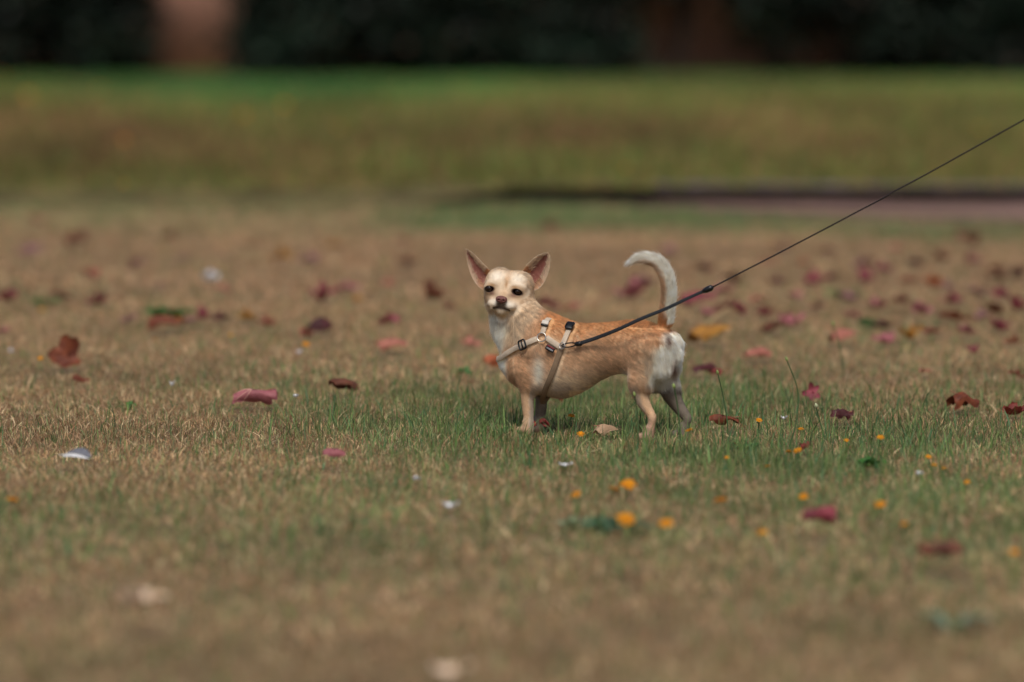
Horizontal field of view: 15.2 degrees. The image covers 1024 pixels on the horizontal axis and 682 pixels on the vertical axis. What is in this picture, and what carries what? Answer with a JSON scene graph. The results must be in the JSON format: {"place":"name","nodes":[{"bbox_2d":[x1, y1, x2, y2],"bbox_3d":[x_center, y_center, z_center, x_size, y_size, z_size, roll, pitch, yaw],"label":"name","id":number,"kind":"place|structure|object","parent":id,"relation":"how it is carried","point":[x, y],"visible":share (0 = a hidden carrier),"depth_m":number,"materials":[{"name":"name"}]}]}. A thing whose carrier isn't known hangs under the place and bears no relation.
{"place":"outdoors","nodes":[
{"label":"outdoors","id":0,"kind":"place"},
{"bbox_2d":[0,188,1023,681],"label":"ground","id":1,"kind":"structure","parent":0,"point":[534,192],"depth_m":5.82,"materials":[{"name":"plant"}]},
{"bbox_2d":[0,287,17,301],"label":"fallen leaf","id":2,"kind":"object","parent":1,"relation":"on","point":[6,295],"visible":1,"depth_m":9.49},
{"bbox_2d":[15,243,46,252],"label":"fallen leaf","id":3,"kind":"object","parent":1,"relation":"on","point":[29,247],"visible":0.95,"depth_m":11.20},
{"bbox_2d":[33,297,64,303],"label":"weed plant","id":4,"kind":"object","parent":1,"relation":"on","point":[54,301],"visible":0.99,"depth_m":9.49,"materials":[{"name":"green plant"}]},
{"bbox_2d":[45,289,73,299],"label":"fallen leaf","id":5,"kind":"object","parent":1,"relation":"on","point":[61,293],"visible":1,"depth_m":9.55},
{"bbox_2d":[47,334,85,367],"bbox_3d":[-0.915,0.020,7.881,0.079,0.068,0.037,0,5,0],"label":"fallen leaf","id":6,"kind":"object","parent":1,"relation":"on","point":[64,353],"visible":1,"depth_m":7.89,"materials":[{"name":"plant"}]},
{"bbox_2d":[59,447,90,458],"bbox_3d":[-0.713,0.182,6.252,0.070,0.016,0.024,4,7,37],"label":"white petal","id":7,"kind":"object","parent":1,"relation":"on","point":[81,452],"visible":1,"depth_m":6.25,"materials":[{"name":"white plant"}]},
{"bbox_2d":[64,229,86,245],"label":"fallen leaf","id":8,"kind":"object","parent":1,"relation":"on","point":[71,237],"visible":1,"depth_m":11.44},
{"bbox_2d":[82,266,99,277],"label":"fallen leaf","id":9,"kind":"object","parent":1,"relation":"on","point":[93,273],"visible":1,"depth_m":10.23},
{"bbox_2d":[86,291,109,304],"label":"fallen leaf","id":10,"kind":"object","parent":1,"relation":"on","point":[101,299],"visible":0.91,"depth_m":9.39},
{"bbox_2d":[111,580,169,606],"bbox_3d":[-0.455,0.307,4.696,0.074,0.039,0.049,0,5,0],"label":"fallen leaf","id":11,"kind":"object","parent":1,"relation":"on","point":[134,595],"visible":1,"depth_m":4.69,"materials":[{"name":"plant"}]},
{"bbox_2d":[147,314,185,329],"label":"fallen leaf","id":12,"kind":"object","parent":1,"relation":"on","point":[154,322],"visible":1,"depth_m":8.71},
{"bbox_2d":[136,306,197,316],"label":"weed plant","id":13,"kind":"object","parent":1,"relation":"on","point":[180,312],"visible":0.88,"depth_m":9.06,"materials":[{"name":"green plant"}]},
{"bbox_2d":[197,305,209,317],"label":"fallen leaf","id":14,"kind":"object","parent":1,"relation":"on","point":[202,313],"visible":1,"depth_m":9.02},
{"bbox_2d":[202,270,218,280],"bbox_3d":[-0.787,-0.171,10.040,0.043,0.029,0.034,0,5,0],"label":"white petal","id":15,"kind":"object","parent":1,"relation":"on","point":[210,275],"visible":1,"depth_m":10.03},
{"bbox_2d":[210,310,229,319],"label":"fallen leaf","id":16,"kind":"object","parent":1,"relation":"on","point":[219,315],"visible":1,"depth_m":8.96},
{"bbox_2d":[238,306,255,321],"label":"fallen leaf","id":17,"kind":"object","parent":1,"relation":"on","point":[246,314],"visible":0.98,"depth_m":8.91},
{"bbox_2d":[232,387,277,404],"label":"fallen leaf","id":18,"kind":"object","parent":1,"relation":"on","point":[267,396],"visible":1,"depth_m":7.16,"materials":[{"name":"plant"}]},
{"bbox_2d":[257,314,275,326],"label":"fallen leaf","id":19,"kind":"object","parent":1,"relation":"on","point":[266,320],"visible":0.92,"depth_m":8.81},
{"bbox_2d":[271,246,294,258],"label":"fallen leaf","id":20,"kind":"object","parent":1,"relation":"on","point":[283,252],"visible":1,"depth_m":10.93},
{"bbox_2d":[299,251,321,262],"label":"fallen leaf","id":21,"kind":"object","parent":1,"relation":"on","point":[312,257],"visible":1,"depth_m":10.80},
{"bbox_2d":[307,315,332,332],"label":"fallen leaf","id":22,"kind":"object","parent":1,"relation":"on","point":[319,324],"visible":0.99,"depth_m":8.64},
{"bbox_2d":[309,279,345,301],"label":"fallen leaf","id":23,"kind":"object","parent":1,"relation":"on","point":[321,294],"visible":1,"depth_m":9.48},
{"bbox_2d":[323,448,345,456],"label":"fallen leaf","id":24,"kind":"object","parent":1,"relation":"on","point":[333,452],"visible":1,"depth_m":6.27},
{"bbox_2d":[329,378,358,390],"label":"fallen leaf","id":25,"kind":"object","parent":1,"relation":"on","point":[339,383],"visible":0.98,"depth_m":7.40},
{"bbox_2d":[377,311,399,323],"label":"fallen leaf","id":26,"kind":"object","parent":1,"relation":"on","point":[389,317],"visible":0.99,"depth_m":8.87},
{"bbox_2d":[373,338,407,350],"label":"fallen leaf","id":27,"kind":"object","parent":1,"relation":"on","point":[385,344],"visible":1,"depth_m":8.23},
{"bbox_2d":[397,255,417,264],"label":"fallen leaf","id":28,"kind":"object","parent":1,"relation":"on","point":[408,260],"visible":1,"depth_m":10.73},
{"bbox_2d":[421,278,443,299],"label":"fallen leaf","id":29,"kind":"object","parent":1,"relation":"on","point":[432,291],"visible":0.98,"depth_m":9.52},
{"bbox_2d":[432,660,471,678],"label":"whitish leaf","id":30,"kind":"object","parent":1,"relation":"on","point":[449,671],"visible":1,"depth_m":4.36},
{"bbox_2d":[458,335,482,345],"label":"fallen leaf","id":31,"kind":"object","parent":1,"relation":"on","point":[469,341],"visible":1,"depth_m":8.36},
{"bbox_2d":[483,354,498,366],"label":"fallen leaf","id":32,"kind":"object","parent":1,"relation":"on","point":[490,359],"visible":0.84,"depth_m":7.87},
{"bbox_2d":[0,193,1023,300],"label":"lawn grass","id":33,"kind":"structure","parent":1,"relation":"on","point":[472,223],"depth_m":11.60,"materials":[{"name":"plant"}]},
{"bbox_2d":[537,295,561,308],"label":"fallen leaf","id":34,"kind":"object","parent":1,"relation":"on","point":[544,300],"visible":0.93,"depth_m":9.28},
{"bbox_2d":[541,220,560,228],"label":"fallen leaf","id":35,"kind":"object","parent":1,"relation":"on","point":[550,224],"visible":1,"depth_m":12.29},
{"bbox_2d":[557,517,590,524],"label":"weed plant","id":36,"kind":"object","parent":1,"relation":"on","point":[571,520],"visible":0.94,"depth_m":5.64,"materials":[{"name":"green plant"}]},
{"bbox_2d":[466,250,691,441],"bbox_3d":[0.110,0.007,6.769,0.416,0.328,0.110,2,6,24],"label":"dog","id":37,"kind":"object","parent":1,"relation":"on","point":[645,357],"visible":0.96,"depth_m":6.74},
{"bbox_2d":[496,317,575,403],"bbox_3d":[0.045,0.032,6.804,0.163,0.162,0.112,2,6,24],"label":"dog harness","id":38,"kind":"object","parent":37,"relation":"attached to","point":[569,326],"visible":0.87,"depth_m":6.75,"materials":[{"name":"fabric webbing"},{"name":"black plastic"},{"name":"brushed steel"}]},
{"bbox_2d":[561,119,1023,347],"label":"dog lead","id":39,"kind":"object","parent":38,"relation":"attached to","point":[708,288],"visible":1,"depth_m":6.60,"materials":[{"name":"fabric"}]},
{"bbox_2d":[593,424,617,436],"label":"fallen leaf","id":40,"kind":"object","parent":1,"relation":"on","point":[607,428],"visible":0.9,"depth_m":6.68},
{"bbox_2d":[574,515,653,531],"bbox_3d":[0.142,0.266,5.604,0.109,0.016,0.102,-2,6,-24],"label":"weed plant","id":41,"kind":"object","parent":1,"relation":"on","point":[605,521],"visible":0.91,"depth_m":5.59,"materials":[{"name":"green plant"}]},
{"bbox_2d":[616,513,635,539],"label":"yellow flower","id":42,"kind":"object","parent":1,"relation":"on","point":[626,519],"visible":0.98,"depth_m":5.48,"materials":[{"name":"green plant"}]},
{"bbox_2d":[619,479,636,502],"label":"yellow flower","id":43,"kind":"object","parent":1,"relation":"on","point":[627,483],"visible":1,"depth_m":5.90,"materials":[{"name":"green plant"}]},
{"bbox_2d":[608,275,650,297],"bbox_3d":[0.293,-0.135,9.603,0.112,0.055,0.065,0,5,0],"label":"fallen leaf","id":44,"kind":"object","parent":1,"relation":"on","point":[632,287],"visible":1,"depth_m":9.59,"materials":[{"name":"plant"}]},
{"bbox_2d":[658,518,673,535],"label":"yellow flower","id":45,"kind":"object","parent":1,"relation":"on","point":[666,523],"visible":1,"depth_m":5.47,"materials":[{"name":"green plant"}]},
{"bbox_2d":[659,244,677,252],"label":"fallen leaf","id":46,"kind":"object","parent":1,"relation":"on","point":[669,248],"visible":1,"depth_m":11.20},
{"bbox_2d":[672,383,680,448],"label":"seed stalk","id":47,"kind":"object","parent":1,"relation":"on","point":[673,386],"visible":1,"depth_m":6.57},
{"bbox_2d":[678,291,716,305],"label":"fallen leaf","id":48,"kind":"object","parent":1,"relation":"on","point":[698,298],"visible":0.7,"depth_m":9.35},
{"bbox_2d":[690,361,717,373],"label":"fallen leaf","id":49,"kind":"object","parent":1,"relation":"on","point":[704,367],"visible":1,"depth_m":7.76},
{"bbox_2d":[692,262,716,270],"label":"fallen leaf","id":50,"kind":"object","parent":1,"relation":"on","point":[704,266],"visible":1,"depth_m":10.46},
{"bbox_2d":[685,324,730,342],"bbox_3d":[0.431,-0.016,8.410,0.117,0.040,0.044,-5,7,-40],"label":"fallen leaf","id":51,"kind":"object","parent":1,"relation":"on","point":[705,332],"visible":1,"depth_m":8.39,"materials":[{"name":"plant"}]},
{"bbox_2d":[698,299,733,315],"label":"fallen leaf","id":52,"kind":"object","parent":1,"relation":"on","point":[719,307],"visible":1,"depth_m":9.10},
{"bbox_2d":[410,183,1023,204],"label":"kerb","id":53,"kind":"structure","parent":1,"relation":"on","point":[854,195],"depth_m":13.81,"materials":[{"name":"concrete"}]},
{"bbox_2d":[709,282,733,293],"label":"fallen leaf","id":54,"kind":"object","parent":1,"relation":"on","point":[717,289],"visible":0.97,"depth_m":9.72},
{"bbox_2d":[709,414,738,424],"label":"fallen leaf","id":55,"kind":"object","parent":1,"relation":"on","point":[719,419],"visible":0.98,"depth_m":6.85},
{"bbox_2d":[722,271,746,283],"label":"fallen leaf","id":56,"kind":"object","parent":1,"relation":"on","point":[733,279],"visible":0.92,"depth_m":10.03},
{"bbox_2d":[730,300,748,313],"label":"fallen leaf","id":57,"kind":"object","parent":1,"relation":"on","point":[738,307],"visible":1,"depth_m":9.13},
{"bbox_2d":[743,345,774,356],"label":"fallen leaf","id":58,"kind":"object","parent":1,"relation":"on","point":[761,351],"visible":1,"depth_m":8.07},
{"bbox_2d":[752,305,773,314],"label":"fallen leaf","id":59,"kind":"object","parent":1,"relation":"on","point":[764,311],"visible":1,"depth_m":9.10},
{"bbox_2d":[760,319,781,332],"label":"fallen leaf","id":60,"kind":"object","parent":1,"relation":"on","point":[769,326],"visible":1,"depth_m":8.67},
{"bbox_2d":[778,311,805,325],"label":"fallen leaf","id":61,"kind":"object","parent":1,"relation":"on","point":[788,320],"visible":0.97,"depth_m":8.85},
{"bbox_2d":[785,356,798,447],"bbox_3d":[0.477,0.106,6.569,0.028,0.162,0.010,-3,6,-30],"label":"seed stalk","id":62,"kind":"object","parent":1,"relation":"on","point":[786,358],"visible":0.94,"depth_m":6.57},
{"bbox_2d":[802,382,820,400],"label":"fallen leaf","id":63,"kind":"object","parent":1,"relation":"on","point":[811,391],"visible":0.96,"depth_m":7.26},
{"bbox_2d":[799,267,830,284],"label":"fallen leaf","id":64,"kind":"object","parent":1,"relation":"on","point":[814,277],"visible":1,"depth_m":10.05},
{"bbox_2d":[802,505,836,523],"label":"fallen leaf","id":65,"kind":"object","parent":1,"relation":"on","point":[826,514],"visible":1,"depth_m":5.50,"materials":[{"name":"plant"}]},
{"bbox_2d":[830,408,853,419],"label":"fallen leaf","id":66,"kind":"object","parent":1,"relation":"on","point":[840,413],"visible":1,"depth_m":6.92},
{"bbox_2d":[828,328,857,342],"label":"fallen leaf","id":67,"kind":"object","parent":1,"relation":"on","point":[843,333],"visible":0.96,"depth_m":8.40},
{"bbox_2d":[838,289,861,299],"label":"fallen leaf","id":68,"kind":"object","parent":1,"relation":"on","point":[847,295],"visible":1,"depth_m":9.55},
{"bbox_2d":[850,256,874,267],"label":"fallen leaf","id":69,"kind":"object","parent":1,"relation":"on","point":[862,262],"visible":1,"depth_m":10.60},
{"bbox_2d":[855,267,879,281],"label":"fallen leaf","id":70,"kind":"object","parent":1,"relation":"on","point":[865,275],"visible":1,"depth_m":10.13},
{"bbox_2d":[855,456,885,468],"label":"weed plant","id":71,"kind":"object","parent":1,"relation":"on","point":[868,459],"visible":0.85,"depth_m":6.29,"materials":[{"name":"green plant"}]},
{"bbox_2d":[867,296,888,307],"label":"fallen leaf","id":72,"kind":"object","parent":1,"relation":"on","point":[879,303],"visible":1,"depth_m":9.30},
{"bbox_2d":[872,319,894,327],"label":"fallen leaf","id":73,"kind":"object","parent":1,"relation":"on","point":[882,323],"visible":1,"depth_m":8.78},
{"bbox_2d":[873,261,894,271],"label":"fallen leaf","id":74,"kind":"object","parent":1,"relation":"on","point":[882,266],"visible":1,"depth_m":10.47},
{"bbox_2d":[872,331,897,342],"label":"fallen leaf","id":75,"kind":"object","parent":1,"relation":"on","point":[884,337],"visible":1,"depth_m":8.42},
{"bbox_2d":[895,324,923,338],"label":"fallen leaf","id":76,"kind":"object","parent":1,"relation":"on","point":[911,332],"visible":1,"depth_m":8.49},
{"bbox_2d":[905,257,925,265],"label":"fallen leaf","id":77,"kind":"object","parent":1,"relation":"on","point":[916,261],"visible":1,"depth_m":10.69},
{"bbox_2d":[909,301,935,313],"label":"fallen leaf","id":78,"kind":"object","parent":1,"relation":"on","point":[917,306],"visible":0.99,"depth_m":9.11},
{"bbox_2d":[923,275,941,286],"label":"fallen leaf","id":79,"kind":"object","parent":1,"relation":"on","point":[933,281],"visible":1,"depth_m":9.93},
{"bbox_2d":[917,540,964,557],"bbox_3d":[0.580,0.281,5.180,0.066,0.025,0.024,0,5,2],"label":"fallen leaf","id":80,"kind":"object","parent":1,"relation":"on","point":[947,548],"visible":1,"depth_m":5.17,"materials":[{"name":"plant"}]},
{"bbox_2d":[930,247,951,259],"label":"fallen leaf","id":81,"kind":"object","parent":1,"relation":"on","point":[940,255],"visible":1,"depth_m":10.88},
{"bbox_2d":[941,290,963,302],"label":"fallen leaf","id":82,"kind":"object","parent":1,"relation":"on","point":[952,297],"visible":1,"depth_m":9.44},
{"bbox_2d":[913,611,994,629],"bbox_3d":[0.546,0.343,4.746,0.097,0.022,0.060,0,5,0],"label":"weed plant","id":83,"kind":"object","parent":1,"relation":"on","point":[941,618],"visible":0.98,"depth_m":4.74,"materials":[{"name":"green plant"}]},
{"bbox_2d":[939,310,969,320],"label":"fallen leaf","id":84,"kind":"object","parent":1,"relation":"on","point":[954,314],"visible":1,"depth_m":8.95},
{"bbox_2d":[946,390,979,409],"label":"fallen leaf","id":85,"kind":"object","parent":1,"relation":"on","point":[962,399],"visible":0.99,"depth_m":7.11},
{"bbox_2d":[955,324,976,333],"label":"fallen leaf","id":86,"kind":"object","parent":1,"relation":"on","point":[967,329],"visible":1,"depth_m":8.61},
{"bbox_2d":[955,228,984,244],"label":"fallen leaf","id":87,"kind":"object","parent":1,"relation":"on","point":[973,237],"visible":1,"depth_m":11.53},
{"bbox_2d":[965,251,986,262],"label":"fallen leaf","id":88,"kind":"object","parent":1,"relation":"on","point":[971,258],"visible":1,"depth_m":10.79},
{"bbox_2d":[971,307,992,318],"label":"fallen leaf","id":89,"kind":"object","parent":1,"relation":"on","point":[981,314],"visible":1,"depth_m":9.00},
{"bbox_2d":[981,301,1006,313],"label":"fallen leaf","id":90,"kind":"object","parent":1,"relation":"on","point":[993,307],"visible":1,"depth_m":9.14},
{"bbox_2d":[987,269,1008,281],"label":"fallen leaf","id":91,"kind":"object","parent":1,"relation":"on","point":[1000,274],"visible":0.95,"depth_m":10.12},
{"bbox_2d":[988,317,1011,330],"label":"fallen leaf","id":92,"kind":"object","parent":1,"relation":"on","point":[999,324],"visible":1,"depth_m":8.71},
{"bbox_2d":[987,283,1012,298],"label":"fallen leaf","id":93,"kind":"object","parent":1,"relation":"on","point":[999,291],"visible":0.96,"depth_m":9.56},
{"bbox_2d":[998,401,1023,414],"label":"fallen leaf","id":94,"kind":"object","parent":1,"relation":"on","point":[1013,408],"visible":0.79,"depth_m":7.01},
{"bbox_2d":[1005,293,1023,309],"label":"fallen leaf","id":95,"kind":"object","parent":1,"relation":"on","point":[1016,303],"visible":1,"depth_m":9.23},
{"bbox_2d":[1006,264,1023,276],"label":"fallen leaf","id":96,"kind":"object","parent":1,"relation":"on","point":[1016,270],"visible":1,"depth_m":10.28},
{"bbox_2d":[0,483,1023,681],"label":"lawn grass","id":97,"kind":"structure","parent":0,"point":[743,647],"depth_m":5.01,"materials":[{"name":"plant"}]},
{"bbox_2d":[0,101,1023,189],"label":"verge grass","id":98,"kind":"structure","parent":0,"point":[469,149],"depth_m":15.26,"materials":[{"name":"plant"}]},
{"bbox_2d":[0,287,1023,383],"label":"lawn grass","id":99,"kind":"structure","parent":0,"point":[409,309],"depth_m":8.52,"materials":[{"name":"plant"}]},
{"bbox_2d":[0,68,1023,127],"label":"verge grass","id":100,"kind":"structure","parent":0,"point":[671,101],"depth_m":23.22,"materials":[{"name":"plant"}]},
{"bbox_2d":[0,73,1023,207],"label":"verge","id":101,"kind":"structure","parent":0,"point":[405,195],"depth_m":13.86,"materials":[{"name":"plant"}]},
{"bbox_2d":[0,0,69,76],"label":"evergreen shrub","id":102,"kind":"object","parent":101,"relation":"on","point":[12,52],"visible":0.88,"depth_m":29.35,"materials":[{"name":"green plant"}]},
{"bbox_2d":[7,0,177,77],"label":"evergreen shrub","id":103,"kind":"object","parent":101,"relation":"on","point":[99,37],"visible":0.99,"depth_m":29.34,"materials":[{"name":"green plant"}]},
{"bbox_2d":[198,0,374,77],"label":"evergreen shrub","id":104,"kind":"object","parent":101,"relation":"on","point":[281,38],"visible":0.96,"depth_m":28.99,"materials":[{"name":"green plant"}]},
{"bbox_2d":[324,0,499,76],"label":"evergreen shrub","id":105,"kind":"object","parent":101,"relation":"on","point":[392,30],"visible":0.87,"depth_m":29.10,"materials":[{"name":"green plant"}]},
{"bbox_2d":[0,0,955,72],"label":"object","id":106,"kind":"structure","parent":101,"relation":"on","point":[198,20],"depth_m":30.36,"materials":[{"name":"bark"}]},
{"bbox_2d":[407,0,593,77],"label":"evergreen shrub","id":107,"kind":"object","parent":101,"relation":"on","point":[486,46],"visible":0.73,"depth_m":29.10,"materials":[{"name":"green plant"}]},
{"bbox_2d":[498,0,681,78],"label":"evergreen shrub","id":108,"kind":"object","parent":101,"relation":"on","point":[602,34],"visible":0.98,"depth_m":28.97,"materials":[{"name":"green plant"}]},
{"bbox_2d":[640,0,704,76],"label":"tree","id":109,"kind":"object","parent":101,"relation":"on","point":[681,29],"visible":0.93,"depth_m":29.49,"materials":[{"name":"plant"}]},
{"bbox_2d":[711,0,845,75],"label":"evergreen shrub","id":110,"kind":"object","parent":101,"relation":"on","point":[752,13],"visible":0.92,"depth_m":29.44,"materials":[{"name":"green plant"}]},
{"bbox_2d":[771,0,921,75],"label":"evergreen shrub","id":111,"kind":"object","parent":101,"relation":"on","point":[856,15],"visible":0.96,"depth_m":29.11,"materials":[{"name":"green plant"}]},
{"bbox_2d":[821,0,988,76],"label":"evergreen shrub","id":112,"kind":"object","parent":101,"relation":"on","point":[923,25],"visible":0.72,"depth_m":29.23,"materials":[{"name":"green plant"}]},
{"bbox_2d":[930,0,1023,78],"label":"evergreen shrub","id":113,"kind":"object","parent":101,"relation":"on","point":[999,33],"visible":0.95,"depth_m":29.06,"materials":[{"name":"green plant"}]},
{"bbox_2d":[0,366,1023,526],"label":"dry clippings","id":114,"kind":"object","parent":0,"point":[476,451],"visible":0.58,"depth_m":6.47,"materials":[{"name":"beige plant"}]},
{"bbox_2d":[639,203,1023,217],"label":"path","id":115,"kind":"structure","parent":0,"point":[1005,209],"depth_m":13.54,"materials":[{"name":"asphalt"}]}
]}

